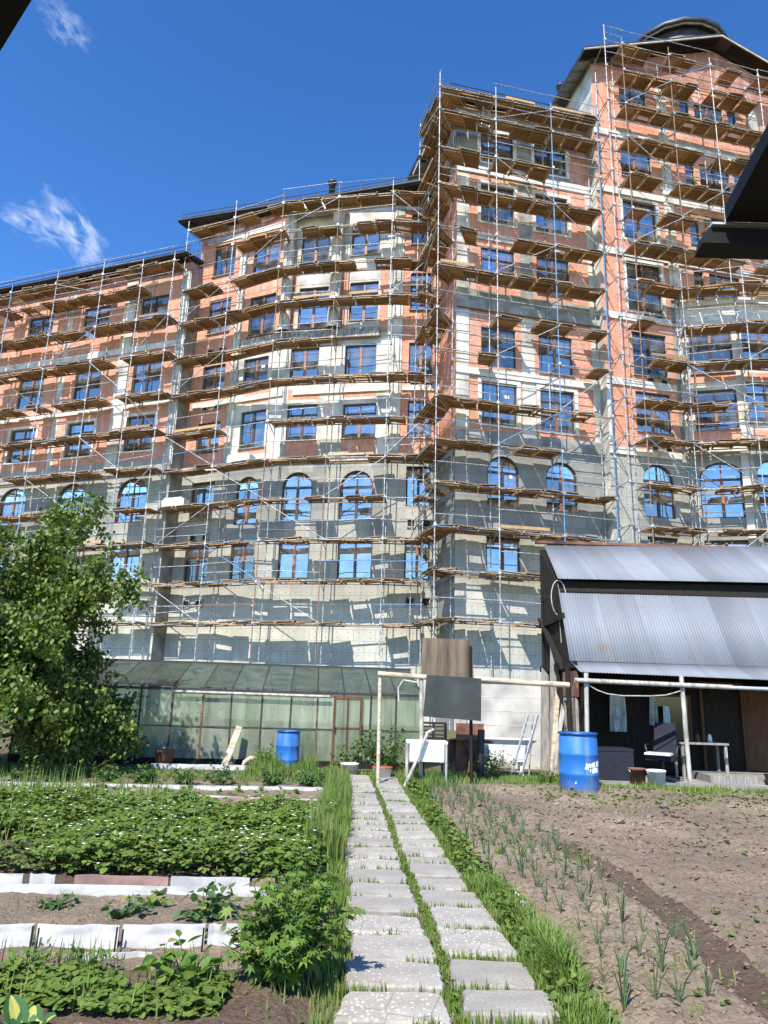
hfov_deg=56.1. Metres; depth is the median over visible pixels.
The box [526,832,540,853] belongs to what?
onion plant
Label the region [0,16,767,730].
apartment building
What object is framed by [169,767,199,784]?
bedding bush
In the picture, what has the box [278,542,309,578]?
window
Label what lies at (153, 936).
bed edging
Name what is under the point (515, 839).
onion plant
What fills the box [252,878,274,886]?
bed edging
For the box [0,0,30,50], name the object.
roof eave
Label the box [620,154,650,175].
window
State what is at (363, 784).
paving slab
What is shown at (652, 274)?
window
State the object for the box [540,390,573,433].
window
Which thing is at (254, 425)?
window
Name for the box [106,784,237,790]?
bed edging
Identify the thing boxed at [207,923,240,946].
bed edging
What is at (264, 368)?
window
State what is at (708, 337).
window
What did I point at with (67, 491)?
window
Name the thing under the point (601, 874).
onion plant
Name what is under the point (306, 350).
window
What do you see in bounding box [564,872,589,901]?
onion plant
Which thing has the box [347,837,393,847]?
paving slab
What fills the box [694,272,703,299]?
window
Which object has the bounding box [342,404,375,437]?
window
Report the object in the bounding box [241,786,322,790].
bed edging
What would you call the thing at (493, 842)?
onion plant
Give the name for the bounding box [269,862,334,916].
leafy bush
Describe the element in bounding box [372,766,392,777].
bucket
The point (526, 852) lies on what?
onion plant
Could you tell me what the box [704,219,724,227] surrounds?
window
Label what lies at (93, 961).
broadleaf plant
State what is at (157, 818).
strawberry flowers
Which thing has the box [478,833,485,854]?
onion plant
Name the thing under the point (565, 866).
onion plant
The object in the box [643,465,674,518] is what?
window
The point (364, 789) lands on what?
paving slab
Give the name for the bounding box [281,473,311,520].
window
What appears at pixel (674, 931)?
onion plant
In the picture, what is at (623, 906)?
onion plant
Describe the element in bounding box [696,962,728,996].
onion plant
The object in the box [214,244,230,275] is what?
window
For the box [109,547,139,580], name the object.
window
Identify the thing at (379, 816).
paving slab
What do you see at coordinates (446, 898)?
paving slab
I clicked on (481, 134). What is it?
window
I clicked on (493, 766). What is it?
weed clump
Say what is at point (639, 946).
onion plant
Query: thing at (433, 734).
plastic crate
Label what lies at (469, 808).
onion plant
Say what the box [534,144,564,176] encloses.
window
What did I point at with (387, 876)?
paving slab
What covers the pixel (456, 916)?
paving slab
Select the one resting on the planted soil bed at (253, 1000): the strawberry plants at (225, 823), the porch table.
the strawberry plants at (225, 823)
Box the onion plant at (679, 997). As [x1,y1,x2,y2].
[657,961,705,1002]
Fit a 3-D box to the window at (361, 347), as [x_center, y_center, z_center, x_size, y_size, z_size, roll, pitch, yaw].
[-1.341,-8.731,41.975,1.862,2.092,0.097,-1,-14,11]
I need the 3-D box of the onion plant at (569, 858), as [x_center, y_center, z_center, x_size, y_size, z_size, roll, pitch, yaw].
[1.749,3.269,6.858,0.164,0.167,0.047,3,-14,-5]
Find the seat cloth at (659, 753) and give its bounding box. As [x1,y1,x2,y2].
[644,751,672,755]
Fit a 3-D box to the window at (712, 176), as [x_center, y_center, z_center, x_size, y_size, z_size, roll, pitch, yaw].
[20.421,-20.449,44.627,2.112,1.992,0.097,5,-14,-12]
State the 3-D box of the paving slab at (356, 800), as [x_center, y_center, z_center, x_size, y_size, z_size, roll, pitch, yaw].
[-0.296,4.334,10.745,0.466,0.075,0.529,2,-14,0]
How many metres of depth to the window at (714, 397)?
39.69 m
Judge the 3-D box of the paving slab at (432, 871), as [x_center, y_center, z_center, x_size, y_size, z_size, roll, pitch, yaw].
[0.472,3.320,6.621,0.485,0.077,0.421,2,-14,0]
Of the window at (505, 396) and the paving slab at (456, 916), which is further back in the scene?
the window at (505, 396)
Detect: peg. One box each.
[29,926,33,947]
[34,928,39,952]
[113,927,117,951]
[120,929,123,951]
[201,928,204,951]
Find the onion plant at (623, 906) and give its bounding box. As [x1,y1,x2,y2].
[616,883,628,922]
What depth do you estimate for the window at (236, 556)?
40.88 m
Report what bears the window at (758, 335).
in the apartment building
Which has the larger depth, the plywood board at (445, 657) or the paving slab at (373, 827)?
the plywood board at (445, 657)
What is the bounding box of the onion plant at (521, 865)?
[510,849,524,877]
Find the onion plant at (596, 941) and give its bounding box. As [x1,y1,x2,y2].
[585,911,613,944]
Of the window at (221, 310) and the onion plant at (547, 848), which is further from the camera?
the window at (221, 310)
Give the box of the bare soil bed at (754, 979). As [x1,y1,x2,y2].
[429,782,767,1023]
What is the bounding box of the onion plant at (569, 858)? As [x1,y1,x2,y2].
[563,846,574,862]
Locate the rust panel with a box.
[456,723,483,776]
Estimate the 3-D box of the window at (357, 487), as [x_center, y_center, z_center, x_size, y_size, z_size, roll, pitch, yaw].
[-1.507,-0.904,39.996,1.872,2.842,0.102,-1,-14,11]
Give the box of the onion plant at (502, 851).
[486,828,510,853]
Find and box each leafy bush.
[218,876,366,990]
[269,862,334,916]
[280,843,339,884]
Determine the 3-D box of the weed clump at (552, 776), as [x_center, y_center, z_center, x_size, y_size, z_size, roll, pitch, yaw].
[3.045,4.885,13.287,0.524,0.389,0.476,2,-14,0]
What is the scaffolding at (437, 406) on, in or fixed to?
on the ground at (431, 766)
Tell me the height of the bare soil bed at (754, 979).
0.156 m
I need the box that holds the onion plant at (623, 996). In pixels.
[609,954,639,1011]
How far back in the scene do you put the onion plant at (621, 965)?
4.06 m
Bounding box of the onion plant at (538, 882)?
[519,858,547,886]
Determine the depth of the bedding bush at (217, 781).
11.94 m
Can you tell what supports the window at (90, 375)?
in the apartment building
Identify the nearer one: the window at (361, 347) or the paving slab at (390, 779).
the paving slab at (390, 779)
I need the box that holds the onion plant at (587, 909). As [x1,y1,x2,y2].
[570,885,596,911]
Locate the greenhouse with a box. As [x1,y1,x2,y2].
[7,658,423,769]
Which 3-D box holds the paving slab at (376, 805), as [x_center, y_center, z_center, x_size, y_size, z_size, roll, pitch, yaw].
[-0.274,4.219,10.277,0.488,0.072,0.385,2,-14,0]
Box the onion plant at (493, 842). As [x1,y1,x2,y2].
[486,825,503,845]
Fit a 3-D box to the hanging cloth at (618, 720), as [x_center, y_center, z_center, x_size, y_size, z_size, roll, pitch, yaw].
[5.021,4.309,15.449,0.356,0.771,0.118,2,-14,0]
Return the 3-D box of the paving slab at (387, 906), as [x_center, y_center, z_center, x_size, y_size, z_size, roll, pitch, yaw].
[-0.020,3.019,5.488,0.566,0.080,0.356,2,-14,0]
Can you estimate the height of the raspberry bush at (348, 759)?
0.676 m
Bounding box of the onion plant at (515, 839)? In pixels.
[510,822,524,845]
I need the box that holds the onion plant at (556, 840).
[551,821,562,849]
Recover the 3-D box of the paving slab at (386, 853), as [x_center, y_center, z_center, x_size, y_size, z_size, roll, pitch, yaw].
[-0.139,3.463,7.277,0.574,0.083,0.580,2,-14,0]
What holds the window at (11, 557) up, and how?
in the apartment building
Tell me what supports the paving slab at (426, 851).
on the ground at (431, 766)
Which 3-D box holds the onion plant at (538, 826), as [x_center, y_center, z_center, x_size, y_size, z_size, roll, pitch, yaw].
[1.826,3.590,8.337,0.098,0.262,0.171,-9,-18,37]
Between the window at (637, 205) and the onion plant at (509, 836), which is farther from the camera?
the window at (637, 205)
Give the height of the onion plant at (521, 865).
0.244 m
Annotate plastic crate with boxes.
[423,722,446,739]
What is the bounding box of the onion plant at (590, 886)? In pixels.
[580,868,602,893]
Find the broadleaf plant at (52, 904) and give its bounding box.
[23,893,78,909]
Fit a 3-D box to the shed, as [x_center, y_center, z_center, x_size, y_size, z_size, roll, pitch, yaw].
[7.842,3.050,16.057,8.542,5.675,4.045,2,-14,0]
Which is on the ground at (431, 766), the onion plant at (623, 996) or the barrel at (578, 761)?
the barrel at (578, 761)
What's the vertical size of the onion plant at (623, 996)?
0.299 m
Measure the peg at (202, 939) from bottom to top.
0.220 m
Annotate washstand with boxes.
[405,739,449,783]
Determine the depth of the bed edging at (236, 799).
10.03 m
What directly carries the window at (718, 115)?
in the apartment building
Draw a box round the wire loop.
[551,580,565,642]
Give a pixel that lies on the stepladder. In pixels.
(529, 747)
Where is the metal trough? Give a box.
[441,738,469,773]
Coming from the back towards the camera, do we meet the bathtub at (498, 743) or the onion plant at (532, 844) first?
the bathtub at (498, 743)
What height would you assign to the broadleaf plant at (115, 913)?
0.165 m
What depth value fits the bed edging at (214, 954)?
4.31 m
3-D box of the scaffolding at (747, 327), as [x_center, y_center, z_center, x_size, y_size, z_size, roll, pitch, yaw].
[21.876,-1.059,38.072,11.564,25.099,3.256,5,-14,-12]
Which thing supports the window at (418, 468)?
in the apartment building
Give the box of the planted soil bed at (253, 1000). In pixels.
[0,774,326,1023]
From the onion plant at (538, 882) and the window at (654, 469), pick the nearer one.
the onion plant at (538, 882)
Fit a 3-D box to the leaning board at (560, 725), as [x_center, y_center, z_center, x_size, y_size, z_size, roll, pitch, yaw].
[3.538,4.677,14.693,0.379,1.500,0.051,6,-15,-18]
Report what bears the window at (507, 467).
in the apartment building
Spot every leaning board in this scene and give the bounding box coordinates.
[540,667,548,770]
[549,648,558,773]
[549,691,559,774]
[551,703,564,775]
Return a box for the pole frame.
[376,646,569,783]
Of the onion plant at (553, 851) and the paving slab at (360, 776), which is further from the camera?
the paving slab at (360, 776)
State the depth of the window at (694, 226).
43.43 m
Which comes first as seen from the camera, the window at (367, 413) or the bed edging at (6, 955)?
the bed edging at (6, 955)
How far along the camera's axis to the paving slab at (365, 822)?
8.97 m
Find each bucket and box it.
[341,762,358,774]
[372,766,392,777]
[628,767,645,784]
[646,769,665,786]
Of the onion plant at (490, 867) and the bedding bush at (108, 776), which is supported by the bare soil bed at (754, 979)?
the onion plant at (490, 867)
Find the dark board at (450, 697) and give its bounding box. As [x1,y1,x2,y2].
[423,675,480,720]
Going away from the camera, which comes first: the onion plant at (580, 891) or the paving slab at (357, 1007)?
the paving slab at (357, 1007)
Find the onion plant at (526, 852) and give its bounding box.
[513,840,534,862]
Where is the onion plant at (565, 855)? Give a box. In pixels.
[560,841,574,857]
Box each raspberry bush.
[330,740,366,767]
[352,724,408,771]
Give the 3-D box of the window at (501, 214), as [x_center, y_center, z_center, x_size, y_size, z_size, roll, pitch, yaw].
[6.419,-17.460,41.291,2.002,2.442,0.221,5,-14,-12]
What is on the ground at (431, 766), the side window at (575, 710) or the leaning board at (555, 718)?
the leaning board at (555, 718)
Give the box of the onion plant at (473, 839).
[469,830,485,848]
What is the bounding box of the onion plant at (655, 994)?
[637,958,681,999]
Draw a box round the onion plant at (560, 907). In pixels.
[549,888,563,913]
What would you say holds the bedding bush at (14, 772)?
on the planted soil bed at (253, 1000)
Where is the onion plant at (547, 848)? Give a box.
[537,826,565,850]
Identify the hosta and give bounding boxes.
[0,995,55,1023]
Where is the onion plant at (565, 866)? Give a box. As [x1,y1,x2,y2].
[556,844,575,874]
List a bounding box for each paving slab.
[333,991,451,1023]
[344,847,398,860]
[344,960,444,995]
[345,896,418,916]
[345,914,423,935]
[346,858,401,869]
[346,869,406,883]
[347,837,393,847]
[348,830,390,838]
[349,774,368,778]
[350,779,371,782]
[350,824,387,831]
[350,882,413,897]
[350,935,435,963]
[351,813,385,820]
[351,819,387,826]
[352,782,373,787]
[352,787,375,793]
[352,793,376,798]
[352,797,379,804]
[352,804,381,807]
[352,806,382,813]
[376,783,401,788]
[379,781,398,783]
[379,788,404,792]
[380,777,397,780]
[380,792,406,795]
[382,795,409,801]
[385,801,412,805]
[386,805,417,812]
[387,811,420,817]
[392,818,425,824]
[395,824,429,831]
[396,831,436,839]
[399,839,440,846]
[399,845,444,857]
[405,856,450,864]
[408,863,463,878]
[417,878,467,891]
[419,890,483,907]
[430,907,501,933]
[439,928,516,961]
[449,959,535,990]
[462,990,562,1023]
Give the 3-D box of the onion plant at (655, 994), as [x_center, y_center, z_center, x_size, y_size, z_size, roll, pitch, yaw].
[1.447,2.466,3.792,0.095,0.233,0.243,9,-16,-26]
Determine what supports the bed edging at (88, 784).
on the ground at (431, 766)
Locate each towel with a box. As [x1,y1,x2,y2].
[649,696,657,724]
[663,706,670,722]
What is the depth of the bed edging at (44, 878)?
5.66 m
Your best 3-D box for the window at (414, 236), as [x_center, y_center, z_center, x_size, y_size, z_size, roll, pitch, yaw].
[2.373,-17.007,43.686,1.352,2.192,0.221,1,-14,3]
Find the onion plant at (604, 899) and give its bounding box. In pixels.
[597,879,616,905]
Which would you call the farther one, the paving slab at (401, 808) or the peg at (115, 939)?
the paving slab at (401, 808)
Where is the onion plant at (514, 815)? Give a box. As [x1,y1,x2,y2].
[509,804,524,826]
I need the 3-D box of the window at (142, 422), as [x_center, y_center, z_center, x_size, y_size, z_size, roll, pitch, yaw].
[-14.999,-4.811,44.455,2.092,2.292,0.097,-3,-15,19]
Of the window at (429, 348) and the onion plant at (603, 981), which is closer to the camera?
the onion plant at (603, 981)
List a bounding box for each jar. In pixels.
[695,734,699,741]
[707,734,711,741]
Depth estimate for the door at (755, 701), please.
15.53 m
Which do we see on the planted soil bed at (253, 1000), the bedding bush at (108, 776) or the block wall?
the bedding bush at (108, 776)
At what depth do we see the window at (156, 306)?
46.65 m
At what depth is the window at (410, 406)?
40.74 m
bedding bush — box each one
[4,765,35,778]
[50,764,80,780]
[93,764,120,781]
[128,763,159,783]
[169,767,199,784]
[201,760,238,785]
[257,763,289,785]
[295,767,324,786]
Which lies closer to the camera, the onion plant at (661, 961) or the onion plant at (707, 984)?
the onion plant at (707, 984)
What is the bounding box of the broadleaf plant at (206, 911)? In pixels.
[172,879,237,922]
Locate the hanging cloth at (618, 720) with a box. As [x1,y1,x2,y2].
[610,694,626,731]
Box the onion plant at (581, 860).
[577,849,586,870]
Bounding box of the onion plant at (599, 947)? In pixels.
[598,930,612,958]
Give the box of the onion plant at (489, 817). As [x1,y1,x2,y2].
[485,806,498,821]
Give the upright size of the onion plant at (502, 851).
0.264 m
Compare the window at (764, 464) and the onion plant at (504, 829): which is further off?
the window at (764, 464)
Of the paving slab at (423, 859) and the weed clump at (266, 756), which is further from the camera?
the weed clump at (266, 756)
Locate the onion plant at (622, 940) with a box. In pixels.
[611,921,634,944]
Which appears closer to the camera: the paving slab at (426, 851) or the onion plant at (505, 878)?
the onion plant at (505, 878)
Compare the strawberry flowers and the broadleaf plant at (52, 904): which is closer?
the broadleaf plant at (52, 904)
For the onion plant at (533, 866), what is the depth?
6.49 m
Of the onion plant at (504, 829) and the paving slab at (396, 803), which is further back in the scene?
the paving slab at (396, 803)
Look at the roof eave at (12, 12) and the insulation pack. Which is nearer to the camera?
the roof eave at (12, 12)
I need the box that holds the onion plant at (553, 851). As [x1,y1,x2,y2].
[539,836,558,863]
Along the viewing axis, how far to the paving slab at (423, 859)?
7.01 m
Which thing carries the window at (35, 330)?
in the apartment building
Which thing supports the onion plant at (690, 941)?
on the bare soil bed at (754, 979)
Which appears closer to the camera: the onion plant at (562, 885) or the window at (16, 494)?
the onion plant at (562, 885)
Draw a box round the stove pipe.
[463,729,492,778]
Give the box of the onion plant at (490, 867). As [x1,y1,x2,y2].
[480,844,500,870]
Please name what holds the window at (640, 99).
in the apartment building
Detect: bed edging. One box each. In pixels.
[0,781,100,786]
[0,873,23,883]
[0,884,275,896]
[0,923,35,948]
[0,952,56,958]
[29,873,55,883]
[35,923,119,949]
[63,951,151,959]
[74,874,168,885]
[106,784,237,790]
[122,923,205,948]
[151,763,246,769]
[155,951,220,957]
[170,876,249,886]
[199,795,317,800]
[199,796,249,803]
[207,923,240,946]
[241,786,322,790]
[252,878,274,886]
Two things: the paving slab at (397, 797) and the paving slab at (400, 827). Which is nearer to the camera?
the paving slab at (400, 827)
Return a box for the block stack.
[159,497,188,506]
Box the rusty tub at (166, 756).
[155,749,175,763]
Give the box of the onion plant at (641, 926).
[633,905,648,931]
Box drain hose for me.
[402,728,434,788]
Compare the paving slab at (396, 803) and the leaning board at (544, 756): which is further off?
the leaning board at (544, 756)
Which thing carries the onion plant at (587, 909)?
on the bare soil bed at (754, 979)
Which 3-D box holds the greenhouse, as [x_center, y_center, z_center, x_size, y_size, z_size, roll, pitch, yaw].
[-3.665,4.824,17.519,8.687,2.265,4.404,3,-14,-5]
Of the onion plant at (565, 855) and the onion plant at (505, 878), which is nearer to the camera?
the onion plant at (505, 878)
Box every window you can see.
[0,489,24,529]
[0,552,15,569]
[8,429,35,462]
[17,379,43,411]
[29,316,53,335]
[48,550,76,579]
[57,484,84,525]
[65,422,93,457]
[74,372,91,399]
[83,306,109,334]
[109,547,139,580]
[116,479,146,522]
[125,415,154,451]
[132,362,160,394]
[142,295,168,317]
[184,547,208,581]
[190,482,214,520]
[196,422,219,454]
[203,364,225,389]
[208,298,231,333]
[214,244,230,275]
[230,544,254,579]
[235,477,257,524]
[240,410,265,448]
[244,357,268,387]
[249,294,275,336]
[254,239,279,271]
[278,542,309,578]
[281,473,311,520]
[286,405,317,439]
[290,348,318,377]
[298,287,328,328]
[302,234,329,263]
[337,542,372,578]
[339,471,372,519]
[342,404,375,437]
[345,345,376,373]
[349,282,378,322]
[352,223,379,254]
[404,542,429,579]
[406,467,430,506]
[407,402,431,436]
[409,344,432,373]
[410,274,433,308]
[412,215,434,243]
[481,134,511,165]
[481,185,512,225]
[481,247,513,281]
[481,327,515,368]
[482,383,515,426]
[486,537,519,573]
[487,457,518,507]
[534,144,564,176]
[535,195,566,234]
[536,257,568,294]
[538,335,571,374]
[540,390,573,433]
[546,463,576,512]
[563,697,578,730]
[619,84,644,108]
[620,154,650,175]
[623,201,655,242]
[626,263,661,313]
[632,332,666,377]
[635,392,670,433]
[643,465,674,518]
[648,537,676,544]
[650,694,692,739]
[688,331,733,373]
[689,214,698,246]
[691,167,693,185]
[693,390,738,429]
[694,105,721,121]
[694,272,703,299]
[699,165,728,191]
[699,463,745,518]
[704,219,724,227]
[704,540,747,546]
[709,274,739,298]
[727,111,734,125]
[741,326,762,357]
[746,383,767,422]
[757,460,767,513]
[763,539,767,546]
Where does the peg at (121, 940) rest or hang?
on the ground at (431, 766)
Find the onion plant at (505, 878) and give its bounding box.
[497,870,520,888]
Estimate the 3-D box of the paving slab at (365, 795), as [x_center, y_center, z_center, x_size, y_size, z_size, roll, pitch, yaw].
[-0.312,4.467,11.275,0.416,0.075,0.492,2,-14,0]
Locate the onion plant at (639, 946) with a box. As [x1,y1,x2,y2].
[629,917,652,956]
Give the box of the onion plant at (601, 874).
[584,854,606,879]
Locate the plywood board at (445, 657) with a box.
[421,638,473,677]
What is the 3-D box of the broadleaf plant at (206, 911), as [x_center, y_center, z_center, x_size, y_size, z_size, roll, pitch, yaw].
[-1.223,2.771,5.064,0.302,0.292,0.505,-7,-17,31]
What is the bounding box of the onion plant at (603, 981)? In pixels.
[594,957,617,982]
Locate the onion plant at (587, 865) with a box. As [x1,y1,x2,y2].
[578,850,594,869]
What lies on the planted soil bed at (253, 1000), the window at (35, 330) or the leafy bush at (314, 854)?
the leafy bush at (314, 854)
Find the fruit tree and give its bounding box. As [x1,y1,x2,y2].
[0,483,153,777]
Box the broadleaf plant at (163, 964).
[132,929,225,984]
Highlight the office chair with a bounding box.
[644,722,681,781]
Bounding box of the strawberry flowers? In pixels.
[1,784,331,862]
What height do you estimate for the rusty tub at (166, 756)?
0.340 m
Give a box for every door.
[331,696,362,763]
[743,686,767,771]
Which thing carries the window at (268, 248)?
in the apartment building
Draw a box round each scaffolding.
[0,245,186,685]
[141,177,431,689]
[408,69,625,730]
[594,25,767,545]
[676,266,767,546]
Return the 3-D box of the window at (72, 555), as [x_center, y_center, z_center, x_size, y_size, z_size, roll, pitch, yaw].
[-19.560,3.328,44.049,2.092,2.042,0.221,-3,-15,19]
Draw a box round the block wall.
[466,682,549,768]
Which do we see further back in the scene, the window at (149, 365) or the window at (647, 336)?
the window at (149, 365)
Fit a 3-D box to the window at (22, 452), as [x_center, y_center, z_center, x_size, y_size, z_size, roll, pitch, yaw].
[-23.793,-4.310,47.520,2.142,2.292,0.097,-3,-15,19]
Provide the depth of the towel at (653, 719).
15.55 m
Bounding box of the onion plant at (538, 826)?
[536,810,544,831]
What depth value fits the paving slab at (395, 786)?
12.39 m
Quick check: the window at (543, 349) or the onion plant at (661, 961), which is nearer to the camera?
the onion plant at (661, 961)
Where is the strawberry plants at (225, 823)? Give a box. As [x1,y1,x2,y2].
[0,783,337,1020]
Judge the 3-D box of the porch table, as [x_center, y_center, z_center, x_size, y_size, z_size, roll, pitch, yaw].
[6.595,5.176,14.991,1.000,0.740,0.500,2,-14,0]
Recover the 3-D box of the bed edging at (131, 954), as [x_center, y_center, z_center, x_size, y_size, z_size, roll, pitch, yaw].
[-1.632,2.663,4.253,0.503,0.113,0.030,3,-14,-6]
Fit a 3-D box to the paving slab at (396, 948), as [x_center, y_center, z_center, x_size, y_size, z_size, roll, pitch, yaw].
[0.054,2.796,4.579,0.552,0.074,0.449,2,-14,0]
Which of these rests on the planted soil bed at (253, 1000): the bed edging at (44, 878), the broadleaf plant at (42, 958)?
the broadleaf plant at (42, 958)
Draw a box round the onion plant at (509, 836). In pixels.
[500,826,510,844]
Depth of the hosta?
3.32 m
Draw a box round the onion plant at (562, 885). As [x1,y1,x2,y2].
[546,865,568,889]
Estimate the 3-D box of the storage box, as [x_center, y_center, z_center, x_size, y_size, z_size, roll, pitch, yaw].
[4.597,5.071,14.537,0.720,0.600,0.620,2,-14,0]
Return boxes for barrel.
[275,730,300,766]
[558,731,599,792]
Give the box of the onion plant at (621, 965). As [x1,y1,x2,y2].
[612,927,637,977]
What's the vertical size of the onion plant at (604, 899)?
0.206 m
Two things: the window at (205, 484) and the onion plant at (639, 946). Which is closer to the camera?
the onion plant at (639, 946)
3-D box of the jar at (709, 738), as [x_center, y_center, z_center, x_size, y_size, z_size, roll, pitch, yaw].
[6.809,4.731,15.052,0.090,0.160,0.090,2,-14,0]
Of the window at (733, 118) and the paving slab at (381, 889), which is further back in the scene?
the window at (733, 118)
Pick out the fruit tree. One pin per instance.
(42, 692)
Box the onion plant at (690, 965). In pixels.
[673,921,700,969]
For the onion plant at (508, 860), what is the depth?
6.74 m
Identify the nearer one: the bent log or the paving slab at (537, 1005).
the paving slab at (537, 1005)
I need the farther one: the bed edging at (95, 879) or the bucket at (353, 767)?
the bucket at (353, 767)
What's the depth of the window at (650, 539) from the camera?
37.97 m
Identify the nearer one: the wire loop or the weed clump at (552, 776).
the weed clump at (552, 776)
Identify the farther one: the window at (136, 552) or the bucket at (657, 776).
the window at (136, 552)
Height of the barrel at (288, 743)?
0.830 m
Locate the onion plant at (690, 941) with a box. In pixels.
[674,915,703,959]
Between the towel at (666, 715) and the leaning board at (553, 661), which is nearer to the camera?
the towel at (666, 715)
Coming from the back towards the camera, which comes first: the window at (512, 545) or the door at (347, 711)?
the window at (512, 545)
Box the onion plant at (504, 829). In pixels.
[498,814,514,832]
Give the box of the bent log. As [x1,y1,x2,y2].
[242,756,256,764]
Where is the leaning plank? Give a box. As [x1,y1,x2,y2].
[221,725,241,764]
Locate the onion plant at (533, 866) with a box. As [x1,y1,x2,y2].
[527,849,535,871]
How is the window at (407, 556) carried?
in the apartment building
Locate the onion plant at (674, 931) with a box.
[656,900,688,937]
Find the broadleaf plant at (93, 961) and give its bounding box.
[69,944,116,975]
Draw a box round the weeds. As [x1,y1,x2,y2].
[5,774,767,1021]
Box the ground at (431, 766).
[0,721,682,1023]
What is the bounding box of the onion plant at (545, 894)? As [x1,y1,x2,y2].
[537,874,547,901]
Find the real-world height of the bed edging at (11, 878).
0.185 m
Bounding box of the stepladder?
[509,714,538,776]
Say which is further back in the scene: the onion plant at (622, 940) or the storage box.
the storage box
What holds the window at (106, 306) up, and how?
in the apartment building
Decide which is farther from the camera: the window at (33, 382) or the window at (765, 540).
the window at (33, 382)
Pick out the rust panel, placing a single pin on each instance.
(462, 731)
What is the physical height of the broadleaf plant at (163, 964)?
0.245 m
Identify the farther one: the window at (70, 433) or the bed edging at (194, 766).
the window at (70, 433)
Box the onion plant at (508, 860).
[501,847,512,864]
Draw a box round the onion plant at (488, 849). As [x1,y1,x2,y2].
[482,839,489,859]
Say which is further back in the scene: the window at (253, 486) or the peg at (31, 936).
the window at (253, 486)
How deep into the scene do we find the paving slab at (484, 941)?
4.68 m
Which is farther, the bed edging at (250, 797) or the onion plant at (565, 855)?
the bed edging at (250, 797)
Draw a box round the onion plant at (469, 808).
[464,796,482,813]
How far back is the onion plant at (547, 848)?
7.42 m
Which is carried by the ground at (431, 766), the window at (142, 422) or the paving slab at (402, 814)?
the paving slab at (402, 814)
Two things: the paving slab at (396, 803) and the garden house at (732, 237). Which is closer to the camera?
the garden house at (732, 237)
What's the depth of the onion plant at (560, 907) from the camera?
5.30 m
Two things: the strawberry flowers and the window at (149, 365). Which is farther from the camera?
the window at (149, 365)
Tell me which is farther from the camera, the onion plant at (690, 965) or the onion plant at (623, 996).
the onion plant at (690, 965)
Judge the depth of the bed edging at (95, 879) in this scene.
5.69 m
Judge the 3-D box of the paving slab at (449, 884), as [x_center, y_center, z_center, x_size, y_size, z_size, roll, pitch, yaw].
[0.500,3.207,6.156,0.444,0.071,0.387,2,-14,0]
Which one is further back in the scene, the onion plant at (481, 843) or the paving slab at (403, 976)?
the onion plant at (481, 843)
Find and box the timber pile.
[323,451,365,456]
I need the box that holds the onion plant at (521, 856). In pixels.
[512,840,534,871]
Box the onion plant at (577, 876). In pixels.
[559,855,581,881]
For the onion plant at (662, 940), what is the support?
on the bare soil bed at (754, 979)
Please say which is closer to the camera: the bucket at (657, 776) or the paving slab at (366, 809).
the paving slab at (366, 809)
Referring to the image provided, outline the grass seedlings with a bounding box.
[453,782,767,1019]
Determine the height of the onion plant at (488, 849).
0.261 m
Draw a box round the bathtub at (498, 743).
[484,737,536,775]
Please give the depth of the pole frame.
13.20 m
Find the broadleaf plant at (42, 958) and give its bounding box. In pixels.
[8,937,52,970]
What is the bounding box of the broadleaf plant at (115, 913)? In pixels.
[100,894,154,918]
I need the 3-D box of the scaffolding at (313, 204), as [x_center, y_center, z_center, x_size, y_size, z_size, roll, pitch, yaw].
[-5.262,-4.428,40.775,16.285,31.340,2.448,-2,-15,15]
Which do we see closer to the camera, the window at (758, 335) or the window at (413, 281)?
the window at (758, 335)
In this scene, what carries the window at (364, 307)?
in the apartment building
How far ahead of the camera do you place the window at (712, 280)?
42.98 m
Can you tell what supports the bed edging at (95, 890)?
on the ground at (431, 766)
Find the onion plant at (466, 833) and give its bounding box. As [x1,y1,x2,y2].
[455,815,468,838]
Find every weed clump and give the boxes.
[253,743,282,767]
[467,745,519,776]
[533,766,559,783]
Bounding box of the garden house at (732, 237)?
[694,124,767,259]
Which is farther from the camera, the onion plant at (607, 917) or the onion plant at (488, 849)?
the onion plant at (488, 849)
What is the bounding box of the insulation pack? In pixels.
[227,453,254,462]
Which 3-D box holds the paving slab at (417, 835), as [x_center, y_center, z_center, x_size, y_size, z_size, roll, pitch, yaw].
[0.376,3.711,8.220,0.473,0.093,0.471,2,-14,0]
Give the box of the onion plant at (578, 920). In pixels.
[570,906,579,931]
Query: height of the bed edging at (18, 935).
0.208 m
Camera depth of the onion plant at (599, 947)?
4.38 m
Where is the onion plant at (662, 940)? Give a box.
[647,924,680,952]
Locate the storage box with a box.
[598,746,633,780]
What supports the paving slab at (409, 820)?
on the ground at (431, 766)
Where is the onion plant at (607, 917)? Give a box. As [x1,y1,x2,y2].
[598,898,611,925]
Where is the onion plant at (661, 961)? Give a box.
[648,931,674,972]
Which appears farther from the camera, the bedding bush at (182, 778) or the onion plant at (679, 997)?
the bedding bush at (182, 778)
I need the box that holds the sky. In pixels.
[0,0,767,334]
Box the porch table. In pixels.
[674,741,728,779]
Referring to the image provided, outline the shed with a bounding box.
[535,540,767,790]
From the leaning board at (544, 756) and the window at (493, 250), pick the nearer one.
the leaning board at (544, 756)
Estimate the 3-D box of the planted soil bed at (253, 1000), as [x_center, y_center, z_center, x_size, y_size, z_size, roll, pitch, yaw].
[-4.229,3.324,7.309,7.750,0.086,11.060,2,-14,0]
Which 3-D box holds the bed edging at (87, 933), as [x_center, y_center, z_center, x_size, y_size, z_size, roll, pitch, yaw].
[-1.887,2.648,4.418,0.492,0.208,0.057,3,-14,-6]

